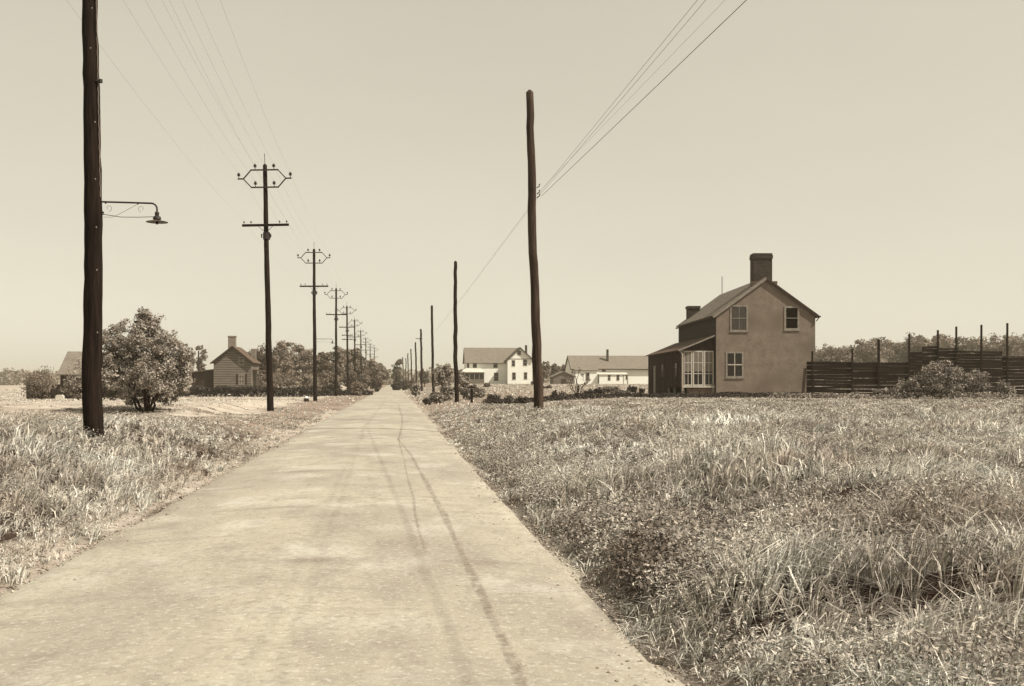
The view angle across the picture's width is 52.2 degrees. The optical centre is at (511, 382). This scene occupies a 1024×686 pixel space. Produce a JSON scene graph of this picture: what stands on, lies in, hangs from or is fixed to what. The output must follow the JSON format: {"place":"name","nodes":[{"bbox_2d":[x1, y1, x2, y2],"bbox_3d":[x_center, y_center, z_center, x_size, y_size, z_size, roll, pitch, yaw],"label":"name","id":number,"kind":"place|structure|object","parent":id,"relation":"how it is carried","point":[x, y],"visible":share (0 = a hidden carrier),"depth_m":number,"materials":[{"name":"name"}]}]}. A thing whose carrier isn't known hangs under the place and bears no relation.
{"place":"outdoors","nodes":[
{"label":"outdoors","id":0,"kind":"place"},
{"bbox_2d":[26,382,81,398],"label":"yard fence","id":1,"kind":"object","parent":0,"point":[52,393],"visible":0.3,"depth_m":98.29,"materials":[{"name":"grey wood"}]},
{"bbox_2d":[0,400,339,588],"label":"verge grass","id":2,"kind":"structure","parent":0,"point":[92,480],"depth_m":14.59,"materials":[{"name":"plant"}]},
{"bbox_2d":[0,389,374,412],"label":"field grass","id":3,"kind":"structure","parent":0,"point":[75,399],"depth_m":89.03,"materials":[{"name":"plant"}]},
{"bbox_2d":[0,385,813,685],"bbox_3d":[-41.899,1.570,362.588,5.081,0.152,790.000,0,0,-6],"label":"road","id":4,"kind":"structure","parent":0,"point":[221,588],"depth_m":7.62,"materials":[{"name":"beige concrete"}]},
{"bbox_2d":[0,382,1023,685],"bbox_3d":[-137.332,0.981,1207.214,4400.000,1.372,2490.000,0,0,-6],"label":"ground","id":5,"kind":"structure","parent":0,"point":[928,594],"depth_m":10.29,"materials":[{"name":"plant"}]},
{"bbox_2d":[19,365,57,398],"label":"bush","id":6,"kind":"object","parent":5,"relation":"on","point":[43,386],"visible":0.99,"depth_m":89.85,"materials":[{"name":"brown plant"}]},
{"bbox_2d":[60,357,81,399],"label":"bush","id":7,"kind":"object","parent":5,"relation":"on","point":[76,395],"visible":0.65,"depth_m":69.89,"materials":[{"name":"brown plant"}]},
{"bbox_2d":[82,0,103,437],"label":"utility pole","id":8,"kind":"object","parent":5,"relation":"on","point":[92,406],"visible":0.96,"depth_m":18.39,"materials":[{"name":"wood"}]},
{"bbox_2d":[101,201,167,224],"bbox_3d":[-6.724,-3.022,18.564,1.180,0.430,0.380,0,0,-6],"label":"street lamp","id":9,"kind":"object","parent":8,"relation":"attached to","point":[157,220],"visible":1,"depth_m":18.55,"materials":[{"name":"metal"}]},
{"bbox_2d":[57,351,147,397],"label":"barn","id":10,"kind":"structure","parent":5,"relation":"on","point":[70,357],"depth_m":105.99,"materials":[{"name":"grey wood"}]},
{"bbox_2d":[101,306,195,411],"bbox_3d":[-14.686,-0.869,41.096,4.166,4.247,3.350,0,0,23],"label":"lilac tree","id":11,"kind":"object","parent":5,"relation":"on","point":[153,366],"visible":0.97,"depth_m":40.61,"materials":[{"name":"brown plant"}]},
{"bbox_2d":[179,358,195,386],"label":"tree","id":12,"kind":"object","parent":5,"relation":"on","point":[192,361],"visible":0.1,"depth_m":159.84,"materials":[{"name":"brown plant"}]},
{"bbox_2d":[195,345,207,370],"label":"tree","id":13,"kind":"object","parent":5,"relation":"on","point":[202,357],"visible":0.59,"depth_m":164.84,"materials":[{"name":"brown plant"}]},
{"bbox_2d":[191,336,273,393],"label":"cottage","id":14,"kind":"structure","parent":5,"relation":"on","point":[234,365],"depth_m":140.35,"materials":[{"name":"wood"}]},
{"bbox_2d":[147,385,317,396],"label":"hedge","id":15,"kind":"object","parent":5,"relation":"on","point":[248,390],"visible":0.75,"depth_m":111.66,"materials":[{"name":"brown plant"}]},
{"bbox_2d":[248,343,279,374],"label":"tree","id":16,"kind":"object","parent":5,"relation":"on","point":[260,357],"visible":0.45,"depth_m":163.90,"materials":[{"name":"brown plant"}]},
{"bbox_2d":[237,154,291,410],"bbox_3d":[-11.858,-4.696,50.658,2.673,12.805,0.425,-1,0,-2],"label":"utility pole","id":17,"kind":"object","parent":5,"relation":"on","point":[266,234],"visible":0.99,"depth_m":50.57,"materials":[{"name":"wood"}]},
{"bbox_2d":[257,373,277,386],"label":"bush","id":18,"kind":"object","parent":5,"relation":"on","point":[262,381],"visible":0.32,"depth_m":134.77,"materials":[{"name":"brown plant"}]},
{"bbox_2d":[265,369,303,392],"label":"bush","id":19,"kind":"object","parent":5,"relation":"on","point":[281,381],"visible":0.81,"depth_m":127.91,"materials":[{"name":"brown plant"}]},
{"bbox_2d":[272,340,297,377],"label":"tree","id":20,"kind":"object","parent":5,"relation":"on","point":[284,363],"visible":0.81,"depth_m":170.52,"materials":[{"name":"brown plant"}]},
{"bbox_2d":[290,343,317,383],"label":"tree","id":21,"kind":"object","parent":5,"relation":"on","point":[302,359],"visible":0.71,"depth_m":175.43,"materials":[{"name":"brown plant"}]},
{"bbox_2d":[298,374,319,390],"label":"bush","id":22,"kind":"object","parent":5,"relation":"on","point":[306,381],"visible":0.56,"depth_m":137.16,"materials":[{"name":"brown plant"}]},
{"bbox_2d":[297,249,329,400],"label":"utility pole","id":23,"kind":"object","parent":5,"relation":"on","point":[314,291],"visible":1,"depth_m":82.77,"materials":[{"name":"wood"}]},
{"bbox_2d":[307,351,334,385],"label":"tree","id":24,"kind":"object","parent":5,"relation":"on","point":[324,363],"visible":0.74,"depth_m":184.54,"materials":[{"name":"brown plant"}]},
{"bbox_2d":[317,370,333,390],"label":"bush","id":25,"kind":"object","parent":5,"relation":"on","point":[327,374],"visible":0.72,"depth_m":149.59,"materials":[{"name":"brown plant"}]},
{"bbox_2d":[325,379,342,390],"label":"bush","id":26,"kind":"object","parent":5,"relation":"on","point":[331,387],"visible":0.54,"depth_m":141.59,"materials":[{"name":"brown plant"}]},
{"bbox_2d":[324,288,347,395],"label":"utility pole","id":27,"kind":"object","parent":5,"relation":"on","point":[336,374],"visible":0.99,"depth_m":117.37,"materials":[{"name":"wood"}]},
{"bbox_2d":[328,346,346,380],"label":"tree","id":28,"kind":"object","parent":5,"relation":"on","point":[341,359],"visible":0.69,"depth_m":190.82,"materials":[{"name":"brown plant"}]},
{"bbox_2d":[317,389,373,395],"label":"hedge","id":29,"kind":"object","parent":5,"relation":"on","point":[326,392],"visible":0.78,"depth_m":121.26,"materials":[{"name":"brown plant"}]},
{"bbox_2d":[337,306,354,388],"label":"utility pole","id":30,"kind":"object","parent":5,"relation":"on","point":[347,331],"visible":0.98,"depth_m":144.26,"materials":[{"name":"wood"}]},
{"bbox_2d":[338,372,357,389],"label":"bush","id":31,"kind":"object","parent":5,"relation":"on","point":[352,381],"visible":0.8,"depth_m":169.41,"materials":[{"name":"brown plant"}]},
{"bbox_2d":[341,347,360,376],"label":"tree","id":32,"kind":"object","parent":5,"relation":"on","point":[351,356],"visible":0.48,"depth_m":204.42,"materials":[{"name":"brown plant"}]},
{"bbox_2d":[348,316,361,387],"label":"utility pole","id":33,"kind":"object","parent":5,"relation":"on","point":[354,339],"visible":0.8,"depth_m":175.38,"materials":[{"name":"wood"}]},
{"bbox_2d":[351,382,366,395],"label":"bush","id":34,"kind":"object","parent":5,"relation":"on","point":[358,389],"visible":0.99,"depth_m":119.78,"materials":[{"name":"brown plant"}]},
{"bbox_2d":[351,356,369,384],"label":"tree","id":35,"kind":"object","parent":5,"relation":"on","point":[358,371],"visible":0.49,"depth_m":216.99,"materials":[{"name":"brown plant"}]},
{"bbox_2d":[356,330,366,373],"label":"utility pole","id":36,"kind":"object","parent":5,"relation":"on","point":[360,331],"visible":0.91,"depth_m":211.88,"materials":[{"name":"wood"}]},
{"bbox_2d":[357,373,372,388],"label":"bush","id":37,"kind":"object","parent":5,"relation":"on","point":[365,379],"visible":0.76,"depth_m":189.26,"materials":[{"name":"brown plant"}]},
{"bbox_2d":[363,358,381,388],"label":"tree","id":38,"kind":"object","parent":5,"relation":"on","point":[375,371],"visible":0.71,"depth_m":234.99,"materials":[{"name":"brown plant"}]},
{"bbox_2d":[370,376,383,391],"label":"bush","id":39,"kind":"object","parent":5,"relation":"on","point":[376,383],"visible":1,"depth_m":169.36,"materials":[{"name":"brown plant"}]},
{"bbox_2d":[371,363,389,380],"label":"tree","id":40,"kind":"object","parent":5,"relation":"on","point":[385,375],"visible":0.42,"depth_m":269.11,"materials":[{"name":"brown plant"}]},
{"bbox_2d":[391,359,402,381],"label":"tree","id":41,"kind":"object","parent":5,"relation":"on","point":[397,371],"visible":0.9,"depth_m":299.19,"materials":[{"name":"brown plant"}]},
{"bbox_2d":[391,377,402,389],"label":"bush","id":42,"kind":"object","parent":5,"relation":"on","point":[395,385],"visible":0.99,"depth_m":197.47,"materials":[{"name":"brown plant"}]},
{"bbox_2d":[400,379,409,389],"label":"bush","id":43,"kind":"object","parent":5,"relation":"on","point":[406,383],"visible":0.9,"depth_m":204.83,"materials":[{"name":"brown plant"}]},
{"bbox_2d":[409,381,420,396],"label":"bush","id":44,"kind":"object","parent":5,"relation":"on","point":[414,387],"visible":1,"depth_m":109.86,"materials":[{"name":"brown plant"}]},
{"bbox_2d":[415,342,416,380],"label":"wooden pole","id":45,"kind":"object","parent":5,"relation":"on","point":[415,363],"visible":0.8,"depth_m":231.95,"materials":[{"name":"brown wood"}]},
{"bbox_2d":[416,329,422,390],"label":"wooden pole","id":46,"kind":"object","parent":5,"relation":"on","point":[421,367],"visible":0.97,"depth_m":173.85,"materials":[{"name":"wood"}]},
{"bbox_2d":[418,369,429,386],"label":"tree","id":47,"kind":"object","parent":5,"relation":"on","point":[425,377],"visible":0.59,"depth_m":264.68,"materials":[{"name":"brown plant"}]},
{"bbox_2d":[431,305,434,391],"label":"wooden pole","id":48,"kind":"object","parent":5,"relation":"on","point":[432,357],"visible":0.82,"depth_m":120.37,"materials":[{"name":"brown wood"}]},
{"bbox_2d":[428,391,447,402],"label":"bush","id":49,"kind":"object","parent":5,"relation":"on","point":[435,397],"visible":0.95,"depth_m":75.92,"materials":[{"name":"brown plant"}]},
{"bbox_2d":[432,363,453,388],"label":"tree","id":50,"kind":"object","parent":5,"relation":"on","point":[445,372],"visible":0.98,"depth_m":101.56,"materials":[{"name":"brown plant"}]},
{"bbox_2d":[439,385,454,400],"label":"bush","id":51,"kind":"object","parent":5,"relation":"on","point":[448,391],"visible":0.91,"depth_m":83.54,"materials":[{"name":"brown plant"}]},
{"bbox_2d":[453,261,458,401],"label":"wooden pole","id":52,"kind":"object","parent":5,"relation":"on","point":[456,374],"visible":0.94,"depth_m":76.92,"materials":[{"name":"brown wood"}]},
{"bbox_2d":[436,0,705,329],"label":"overhead wire","id":53,"kind":"object","parent":52,"relation":"attached to","point":[606,116],"visible":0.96,"depth_m":21.52,"materials":[{"name":"grey metal"}]},
{"bbox_2d":[458,370,470,390],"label":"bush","id":54,"kind":"object","parent":5,"relation":"on","point":[464,381],"visible":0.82,"depth_m":111.77,"materials":[{"name":"brown plant"}]},
{"bbox_2d":[459,384,479,399],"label":"bush","id":55,"kind":"object","parent":5,"relation":"on","point":[465,391],"visible":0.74,"depth_m":85.83,"materials":[{"name":"brown plant"}]},
{"bbox_2d":[473,387,485,397],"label":"bush","id":56,"kind":"object","parent":5,"relation":"on","point":[482,394],"visible":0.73,"depth_m":91.61,"materials":[{"name":"brown plant"}]},
{"bbox_2d":[487,392,501,401],"bbox_3d":[-1.079,1.002,63.957,1.013,0.859,0.999,0,0,-6],"label":"bush","id":57,"kind":"object","parent":5,"relation":"on","point":[490,396],"visible":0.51,"depth_m":63.93,"materials":[{"name":"brown plant"}]},
{"bbox_2d":[463,345,531,383],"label":"farmhouse","id":58,"kind":"object","parent":5,"relation":"on","point":[499,365],"visible":0.89,"depth_m":235.70,"materials":[{"name":"white wood"}]},
{"bbox_2d":[0,367,1013,384],"bbox_3d":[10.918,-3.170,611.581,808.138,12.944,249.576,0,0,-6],"label":"woodland","id":59,"kind":"object","parent":5,"relation":"on","point":[13,377],"visible":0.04,"depth_m":558.21,"materials":[{"name":"brown plant"}]},
{"bbox_2d":[504,395,515,403],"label":"bush","id":60,"kind":"object","parent":5,"relation":"on","point":[508,397],"visible":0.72,"depth_m":59.84,"materials":[{"name":"brown plant"}]},
{"bbox_2d":[515,395,528,403],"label":"bush","id":61,"kind":"object","parent":5,"relation":"on","point":[524,399],"visible":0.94,"depth_m":57.73,"materials":[{"name":"brown plant"}]},
{"bbox_2d":[526,90,543,411],"bbox_3d":[0.716,-3.820,31.973,0.419,10.265,0.353,-2,0,-6],"label":"wooden pole","id":62,"kind":"object","parent":5,"relation":"on","point":[536,334],"visible":0.98,"depth_m":31.87,"materials":[{"name":"wood"}]},
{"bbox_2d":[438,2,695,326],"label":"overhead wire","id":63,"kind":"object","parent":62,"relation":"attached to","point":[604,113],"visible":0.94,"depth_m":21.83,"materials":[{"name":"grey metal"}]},
{"bbox_2d":[545,0,746,192],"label":"overhead wire","id":64,"kind":"object","parent":62,"relation":"attached to","point":[655,87],"visible":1,"depth_m":19.70,"materials":[{"name":"grey metal"}]},
{"bbox_2d":[542,361,551,383],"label":"tree","id":65,"kind":"object","parent":5,"relation":"on","point":[546,368],"visible":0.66,"depth_m":248.74,"materials":[{"name":"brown plant"}]},
{"bbox_2d":[549,363,561,375],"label":"tree","id":66,"kind":"object","parent":5,"relation":"on","point":[555,368],"visible":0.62,"depth_m":254.76,"materials":[{"name":"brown plant"}]},
{"bbox_2d":[549,390,566,399],"bbox_3d":[2.723,0.779,61.961,0.952,0.695,1.089,0,0,25],"label":"bush","id":67,"kind":"object","parent":5,"relation":"on","point":[554,393],"visible":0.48,"depth_m":61.77,"materials":[{"name":"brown plant"}]},
{"bbox_2d":[549,371,574,383],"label":"outhouse","id":68,"kind":"structure","parent":5,"relation":"on","point":[560,377],"depth_m":214.97,"materials":[{"name":"beige wood"}]},
{"bbox_2d":[566,367,590,397],"bbox_3d":[3.811,0.073,60.022,1.458,1.918,0.452,0,0,-6],"label":"sapling","id":69,"kind":"object","parent":5,"relation":"on","point":[578,387],"visible":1,"depth_m":59.99,"materials":[{"name":"brown plant"}]},
{"bbox_2d":[593,387,606,393],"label":"bush","id":70,"kind":"object","parent":5,"relation":"on","point":[599,390],"visible":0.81,"depth_m":79.83,"materials":[{"name":"brown plant"}]},
{"bbox_2d":[564,349,647,383],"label":"long house","id":71,"kind":"structure","parent":5,"relation":"on","point":[607,369],"depth_m":227.53,"materials":[{"name":"white wood"}]},
{"bbox_2d":[604,386,619,392],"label":"bush","id":72,"kind":"object","parent":5,"relation":"on","point":[609,388],"visible":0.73,"depth_m":83.74,"materials":[{"name":"brown plant"}]},
{"bbox_2d":[459,426,779,620],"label":"verge weeds","id":73,"kind":"object","parent":5,"relation":"on","point":[689,545],"visible":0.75,"depth_m":8.72,"materials":[{"name":"beige plant"}]},
{"bbox_2d":[481,391,826,403],"bbox_3d":[8.321,0.930,60.377,20.191,0.861,3.985,0,0,3],"label":"hedge","id":74,"kind":"object","parent":5,"relation":"on","point":[626,395],"visible":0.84,"depth_m":59.90,"materials":[{"name":"brown plant"}]},
{"bbox_2d":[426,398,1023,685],"bbox_3d":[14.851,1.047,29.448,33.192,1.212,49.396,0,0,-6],"label":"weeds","id":75,"kind":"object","parent":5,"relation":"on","point":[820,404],"visible":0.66,"depth_m":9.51,"materials":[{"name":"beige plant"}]},
{"bbox_2d":[646,253,820,396],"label":"stucco house","id":76,"kind":"structure","parent":5,"relation":"on","point":[756,334],"depth_m":66.07,"materials":[{"name":"paint"}]},
{"bbox_2d":[653,366,655,392],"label":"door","id":77,"kind":"structure","parent":76,"relation":"in","point":[654,367],"depth_m":76.94,"materials":[{"name":"wood"}]},
{"bbox_2d":[684,351,691,385],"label":"porch window","id":78,"kind":"structure","parent":76,"relation":"in","point":[687,354],"depth_m":66.23,"materials":[{"name":"clear glass"}]},
{"bbox_2d":[693,351,702,385],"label":"porch window","id":79,"kind":"structure","parent":76,"relation":"in","point":[697,355],"depth_m":66.24,"materials":[{"name":"beige glass"}]},
{"bbox_2d":[704,351,713,385],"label":"porch window","id":80,"kind":"structure","parent":76,"relation":"in","point":[708,355],"depth_m":66.24,"materials":[{"name":"beige glass"}]},
{"bbox_2d":[725,352,743,378],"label":"window","id":81,"kind":"structure","parent":76,"relation":"in","point":[734,360],"depth_m":66.00,"materials":[{"name":"beige glass"}]},
{"bbox_2d":[730,305,748,331],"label":"window","id":82,"kind":"structure","parent":76,"relation":"in","point":[738,313],"depth_m":66.00,"materials":[{"name":"beige glass"}]},
{"bbox_2d":[784,306,799,330],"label":"window","id":83,"kind":"structure","parent":76,"relation":"in","point":[791,313],"depth_m":66.06,"materials":[{"name":"white wood"}]},
{"bbox_2d":[802,368,806,391],"bbox_3d":[17.796,0.021,63.655,0.403,1.772,0.110,0,0,-36],"label":"leaning board","id":84,"kind":"object","parent":5,"relation":"on","point":[804,380],"visible":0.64,"depth_m":63.65,"materials":[{"name":"grey wood"}]},
{"bbox_2d":[815,343,846,374],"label":"tree","id":85,"kind":"object","parent":5,"relation":"on","point":[821,353],"visible":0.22,"depth_m":239.47,"materials":[{"name":"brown plant"}]},
{"bbox_2d":[826,346,854,383],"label":"tree","id":86,"kind":"object","parent":5,"relation":"on","point":[843,352],"visible":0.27,"depth_m":236.28,"materials":[{"name":"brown plant"}]},
{"bbox_2d":[843,341,874,380],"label":"tree","id":87,"kind":"object","parent":5,"relation":"on","point":[870,343],"visible":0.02,"depth_m":256.52,"materials":[{"name":"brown plant"}]},
{"bbox_2d":[847,339,895,374],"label":"tree","id":88,"kind":"object","parent":5,"relation":"on","point":[871,353],"visible":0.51,"depth_m":227.82,"materials":[{"name":"brown plant"}]},
{"bbox_2d":[871,387,890,398],"bbox_3d":[20.207,0.613,57.075,1.167,0.702,0.901,0,0,6],"label":"bush","id":89,"kind":"object","parent":5,"relation":"on","point":[880,391],"visible":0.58,"depth_m":56.91,"materials":[{"name":"brown plant"}]},
{"bbox_2d":[869,336,901,374],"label":"tree","id":90,"kind":"object","parent":5,"relation":"on","point":[875,339],"visible":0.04,"depth_m":258.12,"materials":[{"name":"brown plant"}]},
{"bbox_2d":[766,392,1023,398],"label":"grass","id":91,"kind":"structure","parent":5,"relation":"on","point":[885,396],"depth_m":55.70,"materials":[{"name":"beige plant"}]},
{"bbox_2d":[886,336,911,381],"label":"tree","id":92,"kind":"object","parent":5,"relation":"on","point":[895,349],"visible":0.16,"depth_m":245.55,"materials":[{"name":"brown plant"}]},
{"bbox_2d":[886,376,921,398],"bbox_3d":[21.177,0.315,55.903,2.006,1.301,1.651,0,0,-6],"label":"bush","id":93,"kind":"object","parent":5,"relation":"on","point":[914,384],"visible":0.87,"depth_m":55.78,"materials":[{"name":"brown plant"}]},
{"bbox_2d":[895,332,929,375],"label":"tree","id":94,"kind":"object","parent":5,"relation":"on","point":[905,357],"visible":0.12,"depth_m":232.81,"materials":[{"name":"brown plant"}]},
{"bbox_2d":[806,323,1023,396],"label":"plank fence","id":95,"kind":"object","parent":5,"relation":"on","point":[872,375],"visible":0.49,"depth_m":64.01,"materials":[{"name":"brown wood"}]},
{"bbox_2d":[902,337,940,375],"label":"tree","id":96,"kind":"object","parent":5,"relation":"on","point":[913,344],"visible":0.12,"depth_m":223.54,"materials":[{"name":"brown plant"}]},
{"bbox_2d":[912,335,953,370],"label":"tree","id":97,"kind":"object","parent":5,"relation":"on","point":[919,346],"visible":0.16,"depth_m":220.60,"materials":[{"name":"brown plant"}]},
{"bbox_2d":[931,334,954,357],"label":"tree","id":98,"kind":"object","parent":5,"relation":"on","point":[946,340],"visible":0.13,"depth_m":248.57,"materials":[{"name":"brown plant"}]},
{"bbox_2d":[914,360,972,398],"bbox_3d":[23.060,-0.156,55.917,3.016,2.225,2.600,0,0,-6],"label":"bush","id":99,"kind":"object","parent":5,"relation":"on","point":[947,383],"visible":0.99,"depth_m":55.48,"materials":[{"name":"brown plant"}]},
{"bbox_2d":[949,338,985,373],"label":"tree","id":100,"kind":"object","parent":5,"relation":"on","point":[967,345],"visible":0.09,"depth_m":227.38,"materials":[{"name":"brown plant"}]},
{"bbox_2d":[952,336,989,373],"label":"tree","id":101,"kind":"object","parent":5,"relation":"on","point":[971,346],"visible":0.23,"depth_m":225.89,"materials":[{"name":"brown plant"}]},
{"bbox_2d":[956,368,993,398],"bbox_3d":[24.832,0.093,55.953,2.045,1.715,1.479,0,0,-6],"label":"bush","id":102,"kind":"object","parent":5,"relation":"on","point":[973,384],"visible":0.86,"depth_m":55.73,"materials":[{"name":"brown plant"}]},
{"bbox_2d":[982,333,1020,379],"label":"tree","id":103,"kind":"object","parent":5,"relation":"on","point":[1000,347],"visible":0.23,"depth_m":214.48,"materials":[{"name":"brown plant"}]},
{"bbox_2d":[990,379,1016,398],"bbox_3d":[26.430,0.385,56.022,1.300,1.134,1.329,0,0,-24],"label":"bush","id":104,"kind":"object","parent":5,"relation":"on","point":[1001,387],"visible":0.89,"depth_m":55.78,"materials":[{"name":"brown plant"}]},
{"bbox_2d":[999,332,1023,379],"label":"tree","id":105,"kind":"object","parent":5,"relation":"on","point":[1019,351],"visible":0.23,"depth_m":240.97,"materials":[{"name":"brown plant"}]},
{"bbox_2d":[0,0,1023,382],"label":"sky","id":106,"kind":"structure","parent":0,"point":[873,148],"materials":[{"name":"beige"}]},
{"bbox_2d":[401,383,1023,409],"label":"field grass","id":107,"kind":"structure","parent":0,"point":[427,391],"depth_m":129.53,"materials":[{"name":"plant"}]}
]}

